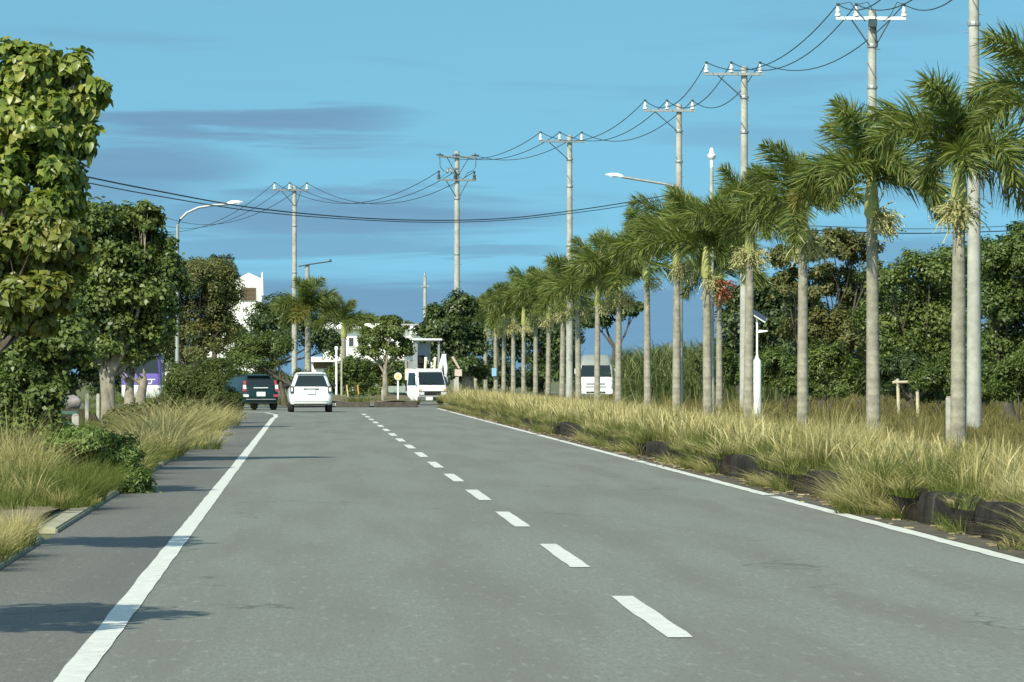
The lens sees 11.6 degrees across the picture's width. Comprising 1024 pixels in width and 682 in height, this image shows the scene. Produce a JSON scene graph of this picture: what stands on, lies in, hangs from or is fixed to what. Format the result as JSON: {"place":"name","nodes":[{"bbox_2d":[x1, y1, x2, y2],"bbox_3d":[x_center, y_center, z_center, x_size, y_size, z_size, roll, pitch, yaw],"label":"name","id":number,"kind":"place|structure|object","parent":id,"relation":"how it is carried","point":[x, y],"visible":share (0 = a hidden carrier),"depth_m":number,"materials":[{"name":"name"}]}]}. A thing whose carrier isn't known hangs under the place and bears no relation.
{"place":"outdoors","nodes":[
{"label":"outdoors","id":0,"kind":"place"},
{"bbox_2d":[0,412,235,525],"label":"verge soil","id":1,"kind":"structure","parent":0,"point":[45,510],"depth_m":49.53,"materials":[{"name":"soil"}]},
{"bbox_2d":[0,354,74,449],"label":"shrub","id":2,"kind":"object","parent":1,"relation":"on","point":[13,379],"visible":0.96,"depth_m":79.43,"materials":[{"name":"green plant"}]},
{"bbox_2d":[0,203,100,450],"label":"broadleaf tree","id":3,"kind":"object","parent":1,"relation":"on","point":[43,276],"visible":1,"depth_m":74.34,"materials":[{"name":"green plant"}]},
{"bbox_2d":[0,36,113,226],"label":"broadleaf tree","id":4,"kind":"object","parent":1,"relation":"on","point":[52,105],"visible":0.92,"depth_m":81.27,"materials":[{"name":"green plant"}]},
{"bbox_2d":[70,196,196,420],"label":"broadleaf tree","id":5,"kind":"object","parent":1,"relation":"on","point":[134,280],"visible":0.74,"depth_m":134.11,"materials":[{"name":"green plant"}]},
{"bbox_2d":[101,397,166,428],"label":"shrub","id":6,"kind":"object","parent":1,"relation":"on","point":[115,410],"visible":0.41,"depth_m":117.61,"materials":[{"name":"green plant"}]},
{"bbox_2d":[93,316,180,412],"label":"broadleaf tree","id":7,"kind":"object","parent":1,"relation":"on","point":[131,379],"visible":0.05,"depth_m":151.49,"materials":[{"name":"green plant"}]},
{"bbox_2d":[0,378,286,560],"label":"dry grass","id":8,"kind":"structure","parent":1,"relation":"on","point":[198,428],"depth_m":80.94,"materials":[{"name":"plant"}]},
{"bbox_2d":[155,355,245,418],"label":"shrub","id":9,"kind":"object","parent":1,"relation":"on","point":[183,380],"visible":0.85,"depth_m":149.34,"materials":[{"name":"green plant"}]},
{"bbox_2d":[0,387,422,509],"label":"green grass","id":10,"kind":"structure","parent":1,"relation":"on","point":[93,483],"depth_m":54.53,"materials":[{"name":"plant"}]},
{"bbox_2d":[0,412,277,681],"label":"shoulder","id":11,"kind":"object","parent":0,"point":[64,591],"visible":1,"depth_m":38.72},
{"bbox_2d":[206,272,263,372],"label":"white tower house","id":12,"kind":"structure","parent":0,"point":[254,287],"depth_m":444.44,"materials":[{"name":"paint"}]},
{"bbox_2d":[287,394,410,403],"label":"island soil","id":13,"kind":"structure","parent":0,"point":[338,398],"depth_m":227.14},
{"bbox_2d":[352,315,416,395],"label":"tree","id":14,"kind":"object","parent":13,"relation":"on","point":[386,328],"visible":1,"depth_m":228.80,"materials":[{"name":"green plant"}]},
{"bbox_2d":[311,322,437,390],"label":"white building","id":15,"kind":"structure","parent":0,"point":[319,364],"depth_m":429.75,"materials":[{"name":"paint"}]},
{"bbox_2d":[88,182,661,222],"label":"overhead cable","id":16,"kind":"object","parent":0,"point":[334,218],"visible":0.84,"depth_m":165.77,"materials":[{"name":"black metal"}]},
{"bbox_2d":[87,176,666,220],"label":"overhead cable","id":17,"kind":"object","parent":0,"point":[339,216],"visible":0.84,"depth_m":166.23,"materials":[{"name":"black metal"}]},
{"bbox_2d":[0,0,1023,375],"label":"sky","id":18,"kind":"structure","parent":0,"point":[224,101],"materials":[{"name":"blue"}]},
{"bbox_2d":[36,376,1023,540],"bbox_3d":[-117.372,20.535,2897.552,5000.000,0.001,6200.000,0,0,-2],"label":"ground","id":19,"kind":"structure","parent":0,"point":[84,391],"depth_m":384.61,"materials":[{"name":"soil"}]},
{"bbox_2d":[0,292,102,442],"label":"broadleaf tree","id":20,"kind":"object","parent":19,"relation":"on","point":[68,343],"visible":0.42,"depth_m":96.20,"materials":[{"name":"green plant"}]},
{"bbox_2d":[19,354,118,410],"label":"broadleaf tree","id":21,"kind":"object","parent":19,"relation":"on","point":[88,375],"visible":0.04,"depth_m":171.63,"materials":[{"name":"green plant"}]},
{"bbox_2d":[33,423,161,492],"bbox_3d":[-5.163,1.523,61.808,1.505,1.054,1.394,0,-1,41],"label":"shrub","id":22,"kind":"object","parent":19,"relation":"on","point":[122,448],"visible":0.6,"depth_m":61.62,"materials":[{"name":"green plant"}]},
{"bbox_2d":[0,412,244,568],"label":"kerb","id":23,"kind":"structure","parent":19,"relation":"on","point":[71,515],"depth_m":48.96,"materials":[{"name":"concrete"}]},
{"bbox_2d":[81,348,204,396],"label":"broadleaf tree","id":24,"kind":"object","parent":19,"relation":"on","point":[169,357],"visible":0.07,"depth_m":290.52,"materials":[{"name":"green plant"}]},
{"bbox_2d":[157,256,247,372],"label":"broadleaf tree","id":25,"kind":"object","parent":19,"relation":"on","point":[220,298],"visible":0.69,"depth_m":215.00,"materials":[{"name":"green plant"}]},
{"bbox_2d":[175,200,241,363],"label":"street lamp","id":26,"kind":"object","parent":19,"relation":"on","point":[177,349],"visible":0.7,"depth_m":214.59,"materials":[{"name":"metal"}]},
{"bbox_2d":[189,254,248,359],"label":"broadleaf tree","id":27,"kind":"object","parent":19,"relation":"on","point":[214,356],"visible":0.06,"depth_m":237.50,"materials":[{"name":"green plant"}]},
{"bbox_2d":[224,326,298,406],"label":"broadleaf tree","id":28,"kind":"object","parent":19,"relation":"on","point":[251,354],"visible":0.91,"depth_m":225.64,"materials":[{"name":"green plant"}]},
{"bbox_2d":[245,361,291,391],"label":"shrub","id":29,"kind":"object","parent":19,"relation":"on","point":[273,378],"visible":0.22,"depth_m":235.90,"materials":[{"name":"green plant"}]},
{"bbox_2d":[273,182,308,375],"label":"utility pole","id":30,"kind":"object","parent":19,"relation":"on","point":[294,265],"visible":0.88,"depth_m":306.63,"materials":[{"name":"concrete"}]},
{"bbox_2d":[241,291,346,371],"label":"broadleaf tree","id":31,"kind":"object","parent":19,"relation":"on","point":[261,318],"visible":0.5,"depth_m":329.26,"materials":[{"name":"green plant"}]},
{"bbox_2d":[268,274,343,370],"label":"palm tree","id":32,"kind":"object","parent":19,"relation":"on","point":[307,289],"visible":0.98,"depth_m":261.46,"materials":[{"name":"green plant"}]},
{"bbox_2d":[311,296,378,395],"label":"palm tree","id":33,"kind":"object","parent":19,"relation":"on","point":[356,319],"visible":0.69,"depth_m":299.63,"materials":[{"name":"green plant"}]},
{"bbox_2d":[324,353,378,396],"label":"shrub","id":34,"kind":"object","parent":19,"relation":"on","point":[354,370],"visible":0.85,"depth_m":251.62,"materials":[{"name":"green plant"}]},
{"bbox_2d":[354,357,405,395],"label":"shrub","id":35,"kind":"object","parent":19,"relation":"on","point":[376,371],"visible":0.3,"depth_m":255.88,"materials":[{"name":"green plant"}]},
{"bbox_2d":[410,288,492,391],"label":"broadleaf tree","id":36,"kind":"object","parent":19,"relation":"on","point":[462,337],"visible":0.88,"depth_m":251.78,"materials":[{"name":"green plant"}]},
{"bbox_2d":[436,151,478,390],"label":"utility pole","id":37,"kind":"object","parent":19,"relation":"on","point":[457,229],"visible":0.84,"depth_m":262.02,"materials":[{"name":"concrete"}]},
{"bbox_2d":[469,293,507,391],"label":"palm tree","id":38,"kind":"object","parent":19,"relation":"on","point":[485,383],"visible":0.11,"depth_m":339.86,"materials":[{"name":"green plant"}]},
{"bbox_2d":[475,293,516,390],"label":"palm tree","id":39,"kind":"object","parent":19,"relation":"on","point":[493,330],"visible":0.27,"depth_m":321.48,"materials":[{"name":"green plant"}]},
{"bbox_2d":[475,288,528,392],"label":"palm tree","id":40,"kind":"object","parent":19,"relation":"on","point":[501,330],"visible":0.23,"depth_m":308.90,"materials":[{"name":"green plant"}]},
{"bbox_2d":[460,316,544,392],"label":"broadleaf tree","id":41,"kind":"object","parent":19,"relation":"on","point":[490,359],"visible":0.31,"depth_m":380.84,"materials":[{"name":"green plant"}]},
{"bbox_2d":[483,277,544,392],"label":"palm tree","id":42,"kind":"object","parent":19,"relation":"on","point":[512,325],"visible":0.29,"depth_m":294.50,"materials":[{"name":"green plant"}]},
{"bbox_2d":[482,273,552,393],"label":"palm tree","id":43,"kind":"object","parent":19,"relation":"on","point":[492,304],"visible":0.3,"depth_m":280.62,"materials":[{"name":"green plant"}]},
{"bbox_2d":[496,266,560,395],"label":"palm tree","id":44,"kind":"object","parent":19,"relation":"on","point":[534,323],"visible":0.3,"depth_m":265.72,"materials":[{"name":"green plant"}]},
{"bbox_2d":[506,311,559,393],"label":"broadleaf tree","id":45,"kind":"object","parent":19,"relation":"on","point":[541,365],"visible":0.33,"depth_m":367.00,"materials":[{"name":"green plant"}]},
{"bbox_2d":[511,258,594,396],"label":"palm tree","id":46,"kind":"object","parent":19,"relation":"on","point":[524,292],"visible":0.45,"depth_m":252.28,"materials":[{"name":"green plant"}]},
{"bbox_2d":[524,267,594,397],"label":"palm tree","id":47,"kind":"object","parent":19,"relation":"on","point":[541,274],"visible":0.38,"depth_m":238.37,"materials":[{"name":"green plant"}]},
{"bbox_2d":[539,131,583,400],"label":"utility pole","id":48,"kind":"object","parent":19,"relation":"on","point":[569,348],"visible":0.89,"depth_m":243.22,"materials":[{"name":"concrete"}]},
{"bbox_2d":[541,299,592,394],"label":"broadleaf tree","id":49,"kind":"object","parent":19,"relation":"on","point":[555,340],"visible":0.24,"depth_m":355.51,"materials":[{"name":"green plant"}]},
{"bbox_2d":[534,252,614,401],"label":"palm tree","id":50,"kind":"object","parent":19,"relation":"on","point":[559,262],"visible":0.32,"depth_m":223.75,"materials":[{"name":"green plant"}]},
{"bbox_2d":[574,299,643,395],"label":"broadleaf tree","id":51,"kind":"object","parent":19,"relation":"on","point":[605,322],"visible":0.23,"depth_m":344.29,"materials":[{"name":"green plant"}]},
{"bbox_2d":[643,99,694,403],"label":"utility pole","id":52,"kind":"object","parent":19,"relation":"on","point":[678,144],"visible":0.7,"depth_m":214.39,"materials":[{"name":"concrete"}]},
{"bbox_2d":[601,336,797,403],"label":"cane thicket","id":53,"kind":"object","parent":19,"relation":"on","point":[661,370],"visible":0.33,"depth_m":239.64,"materials":[{"name":"green plant"}]},
{"bbox_2d":[707,148,715,413],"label":"lamp post","id":54,"kind":"object","parent":19,"relation":"on","point":[711,155],"visible":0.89,"depth_m":168.35,"materials":[{"name":"metal"}]},
{"bbox_2d":[699,341,739,398],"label":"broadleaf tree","id":55,"kind":"object","parent":19,"relation":"on","point":[731,372],"visible":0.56,"depth_m":205.26,"materials":[{"name":"green plant"}]},
{"bbox_2d":[673,251,771,409],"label":"palm tree","id":56,"kind":"object","parent":19,"relation":"on","point":[719,359],"visible":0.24,"depth_m":196.43,"materials":[{"name":"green plant"}]},
{"bbox_2d":[429,380,1023,550],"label":"dry grass","id":57,"kind":"structure","parent":19,"relation":"on","point":[857,503],"depth_m":65.34,"materials":[{"name":"plant"}]},
{"bbox_2d":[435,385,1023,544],"bbox_3d":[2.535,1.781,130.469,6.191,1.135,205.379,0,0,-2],"label":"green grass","id":58,"kind":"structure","parent":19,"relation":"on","point":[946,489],"depth_m":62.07,"materials":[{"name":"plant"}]},
{"bbox_2d":[437,407,1023,557],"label":"gravel strip","id":59,"kind":"object","parent":19,"relation":"on","point":[962,538],"visible":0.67,"depth_m":50.36,"materials":[{"name":"gravel"}]},
{"bbox_2d":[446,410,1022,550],"bbox_3d":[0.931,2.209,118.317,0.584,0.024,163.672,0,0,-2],"label":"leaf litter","id":60,"kind":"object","parent":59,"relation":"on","point":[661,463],"visible":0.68,"depth_m":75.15,"materials":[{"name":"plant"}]},
{"bbox_2d":[704,61,763,411],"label":"utility pole","id":61,"kind":"object","parent":19,"relation":"on","point":[744,98],"visible":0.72,"depth_m":188.42,"materials":[{"name":"concrete"}]},
{"bbox_2d":[449,403,1023,546],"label":"kerb","id":62,"kind":"structure","parent":19,"relation":"on","point":[922,506],"depth_m":50.47,"materials":[{"name":"concrete"}]},
{"bbox_2d":[451,385,1023,459],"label":"field grass","id":63,"kind":"structure","parent":19,"relation":"on","point":[938,422],"depth_m":154.90,"materials":[{"name":"plant"}]},
{"bbox_2d":[694,276,797,402],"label":"broadleaf tree","id":64,"kind":"object","parent":19,"relation":"on","point":[775,315],"visible":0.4,"depth_m":215.25,"materials":[{"name":"green plant"}]},
{"bbox_2d":[754,310,767,417],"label":"solar lamp","id":65,"kind":"object","parent":19,"relation":"on","point":[757,367],"visible":0.76,"depth_m":150.31,"materials":[{"name":"white metal"}]},
{"bbox_2d":[758,347,811,412],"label":"shrub","id":66,"kind":"object","parent":19,"relation":"on","point":[774,359],"visible":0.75,"depth_m":178.47,"materials":[{"name":"green plant"}]},
{"bbox_2d":[778,373,836,410],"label":"shrub","id":67,"kind":"object","parent":19,"relation":"on","point":[817,390],"visible":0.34,"depth_m":182.55,"materials":[{"name":"green plant"}]},
{"bbox_2d":[759,274,856,401],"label":"broadleaf tree","id":68,"kind":"object","parent":19,"relation":"on","point":[793,346],"visible":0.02,"depth_m":249.66,"materials":[{"name":"green plant"}]},
{"bbox_2d":[765,226,885,409],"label":"broadleaf tree","id":69,"kind":"object","parent":19,"relation":"on","point":[847,245],"visible":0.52,"depth_m":200.44,"materials":[{"name":"green plant"}]},
{"bbox_2d":[795,337,865,407],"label":"shrub","id":70,"kind":"object","parent":19,"relation":"on","point":[825,362],"visible":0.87,"depth_m":176.44,"materials":[{"name":"green plant"}]},
{"bbox_2d":[835,2,906,350],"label":"utility pole","id":71,"kind":"object","parent":19,"relation":"on","point":[872,45],"visible":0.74,"depth_m":158.51,"materials":[{"name":"concrete"}]},
{"bbox_2d":[854,346,922,409],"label":"shrub","id":72,"kind":"object","parent":19,"relation":"on","point":[893,366],"visible":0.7,"depth_m":172.11,"materials":[{"name":"green plant"}]},
{"bbox_2d":[892,379,919,415],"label":"wooden rail","id":73,"kind":"object","parent":19,"relation":"on","point":[897,382],"visible":0.59,"depth_m":170.68,"materials":[{"name":"brown wood"}]},
{"bbox_2d":[880,375,950,405],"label":"shrub","id":74,"kind":"object","parent":19,"relation":"on","point":[928,395],"visible":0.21,"depth_m":190.62,"materials":[{"name":"green plant"}]},
{"bbox_2d":[847,243,988,411],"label":"broadleaf tree","id":75,"kind":"object","parent":19,"relation":"on","point":[926,312],"visible":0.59,"depth_m":186.48,"materials":[{"name":"green plant"}]},
{"bbox_2d":[847,273,995,400],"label":"broadleaf tree","id":76,"kind":"object","parent":19,"relation":"on","point":[897,295],"visible":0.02,"depth_m":245.68,"materials":[{"name":"green plant"}]},
{"bbox_2d":[907,348,950,415],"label":"shrub","id":77,"kind":"object","parent":19,"relation":"on","point":[931,376],"visible":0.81,"depth_m":168.45,"materials":[{"name":"green plant"}]},
{"bbox_2d":[964,0,983,430],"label":"utility pole","id":78,"kind":"object","parent":19,"relation":"on","point":[974,383],"visible":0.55,"depth_m":130.47,"materials":[{"name":"concrete"}]},
{"bbox_2d":[179,0,879,231],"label":"power line","id":79,"kind":"object","parent":78,"relation":"attached to","point":[583,139],"visible":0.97,"depth_m":221.81,"materials":[{"name":"black metal"}]},
{"bbox_2d":[166,0,911,228],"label":"power line","id":80,"kind":"object","parent":78,"relation":"attached to","point":[615,136],"visible":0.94,"depth_m":219.59,"materials":[{"name":"black metal"}]},
{"bbox_2d":[169,0,951,224],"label":"power line","id":81,"kind":"object","parent":78,"relation":"attached to","point":[629,139],"visible":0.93,"depth_m":221.61,"materials":[{"name":"black metal"}]},
{"bbox_2d":[938,220,1023,407],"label":"broadleaf tree","id":82,"kind":"object","parent":19,"relation":"on","point":[987,324],"visible":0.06,"depth_m":205.71,"materials":[{"name":"green plant"}]},
{"bbox_2d":[946,360,1016,402],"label":"shrub","id":83,"kind":"object","parent":19,"relation":"on","point":[985,369],"visible":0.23,"depth_m":150.39,"materials":[{"name":"green plant"}]},
{"bbox_2d":[966,223,1023,419],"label":"broadleaf tree","id":84,"kind":"object","parent":19,"relation":"on","point":[1002,299],"visible":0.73,"depth_m":160.21,"materials":[{"name":"green plant"}]},
{"bbox_2d":[986,351,1023,423],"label":"shrub","id":85,"kind":"object","parent":19,"relation":"on","point":[1008,378],"visible":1,"depth_m":148.75,"materials":[{"name":"green plant"}]},
{"bbox_2d":[80,392,1023,681],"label":"road","id":86,"kind":"structure","parent":0,"point":[340,544],"depth_m":35.72,"materials":[{"name":"asphalt"}]},
{"bbox_2d":[122,354,165,397],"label":"purple bus","id":87,"kind":"object","parent":86,"relation":"on","point":[154,371],"visible":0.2,"depth_m":257.51,"materials":[{"name":"white paint"}]},
{"bbox_2d":[53,412,277,681],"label":"edge line","id":88,"kind":"object","parent":86,"relation":"on","point":[80,665],"visible":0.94,"depth_m":33.33,"materials":[{"name":"paint"}]},
{"bbox_2d":[224,375,278,409],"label":"parked car","id":89,"kind":"object","parent":86,"relation":"on","point":[255,390],"visible":0.71,"depth_m":203.89,"materials":[{"name":"teal paint"}]},
{"bbox_2d":[283,372,335,411],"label":"car","id":90,"kind":"object","parent":86,"relation":"on","point":[309,388],"visible":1,"depth_m":192.93,"materials":[{"name":"white paint"}]},
{"bbox_2d":[336,401,417,406],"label":"island kerb","id":91,"kind":"structure","parent":86,"relation":"on","point":[379,404],"depth_m":222.24,"materials":[{"name":"concrete"}]},
{"bbox_2d":[388,369,449,403],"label":"flatbed truck","id":92,"kind":"object","parent":86,"relation":"on","point":[425,384],"visible":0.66,"depth_m":240.22,"materials":[{"name":"white paint"}]},
{"bbox_2d":[403,338,448,390],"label":"mini excavator","id":93,"kind":"object","parent":92,"relation":"on","point":[421,356],"visible":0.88,"depth_m":241.96,"materials":[{"name":"metal"}]},
{"bbox_2d":[362,414,691,636],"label":"line","id":94,"kind":"object","parent":86,"relation":"on","point":[652,617],"visible":1,"depth_m":38.01,"materials":[{"name":"paint"}]},
{"bbox_2d":[581,355,612,398],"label":"minibus","id":95,"kind":"object","parent":86,"relation":"on","point":[587,371],"visible":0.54,"depth_m":290.63,"materials":[{"name":"white paint"}]},
{"bbox_2d":[436,408,1023,563],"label":"edge line","id":96,"kind":"object","parent":86,"relation":"on","point":[967,546],"visible":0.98,"depth_m":53.63,"materials":[{"name":"paint"}]},
{"bbox_2d":[655,440,1021,501],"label":"median soil","id":97,"kind":"structure","parent":0,"point":[934,490],"depth_m":51.48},
{"bbox_2d":[540,234,643,400],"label":"palm tree","id":98,"kind":"object","parent":97,"relation":"on","point":[567,286],"visible":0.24,"depth_m":209.48,"materials":[{"name":"green plant"}]},
{"bbox_2d":[559,222,682,403],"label":"palm tree","id":99,"kind":"object","parent":97,"relation":"on","point":[588,261],"visible":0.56,"depth_m":195.23,"materials":[{"name":"green plant"}]},
{"bbox_2d":[595,206,699,405],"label":"palm tree","id":100,"kind":"object","parent":97,"relation":"on","point":[648,279],"visible":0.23,"depth_m":178.42,"materials":[{"name":"green plant"}]},
{"bbox_2d":[604,183,731,409],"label":"palm tree","id":101,"kind":"object","parent":97,"relation":"on","point":[680,269],"visible":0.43,"depth_m":164.57,"materials":[{"name":"green plant"}]},
{"bbox_2d":[628,184,766,414],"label":"palm tree","id":102,"kind":"object","parent":97,"relation":"on","point":[670,237],"visible":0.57,"depth_m":151.55,"materials":[{"name":"green plant"}]},
{"bbox_2d":[682,160,798,418],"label":"palm tree","id":103,"kind":"object","parent":97,"relation":"on","point":[748,258],"visible":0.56,"depth_m":137.82,"materials":[{"name":"green plant"}]},
{"bbox_2d":[726,137,865,424],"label":"palm tree","id":104,"kind":"object","parent":97,"relation":"on","point":[798,226],"visible":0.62,"depth_m":122.71,"materials":[{"name":"green plant"}]},
{"bbox_2d":[782,91,952,432],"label":"palm tree","id":105,"kind":"object","parent":97,"relation":"on","point":[846,167],"visible":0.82,"depth_m":107.32,"materials":[{"name":"green plant"}]},
{"bbox_2d":[857,61,1023,444],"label":"palm tree","id":106,"kind":"object","parent":97,"relation":"on","point":[960,153],"visible":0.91,"depth_m":93.40,"materials":[{"name":"green plant"}]},
{"bbox_2d":[955,17,1023,149],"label":"palm tree","id":107,"kind":"object","parent":97,"relation":"on","point":[1012,50],"visible":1,"depth_m":81.22,"materials":[{"name":"green plant"}]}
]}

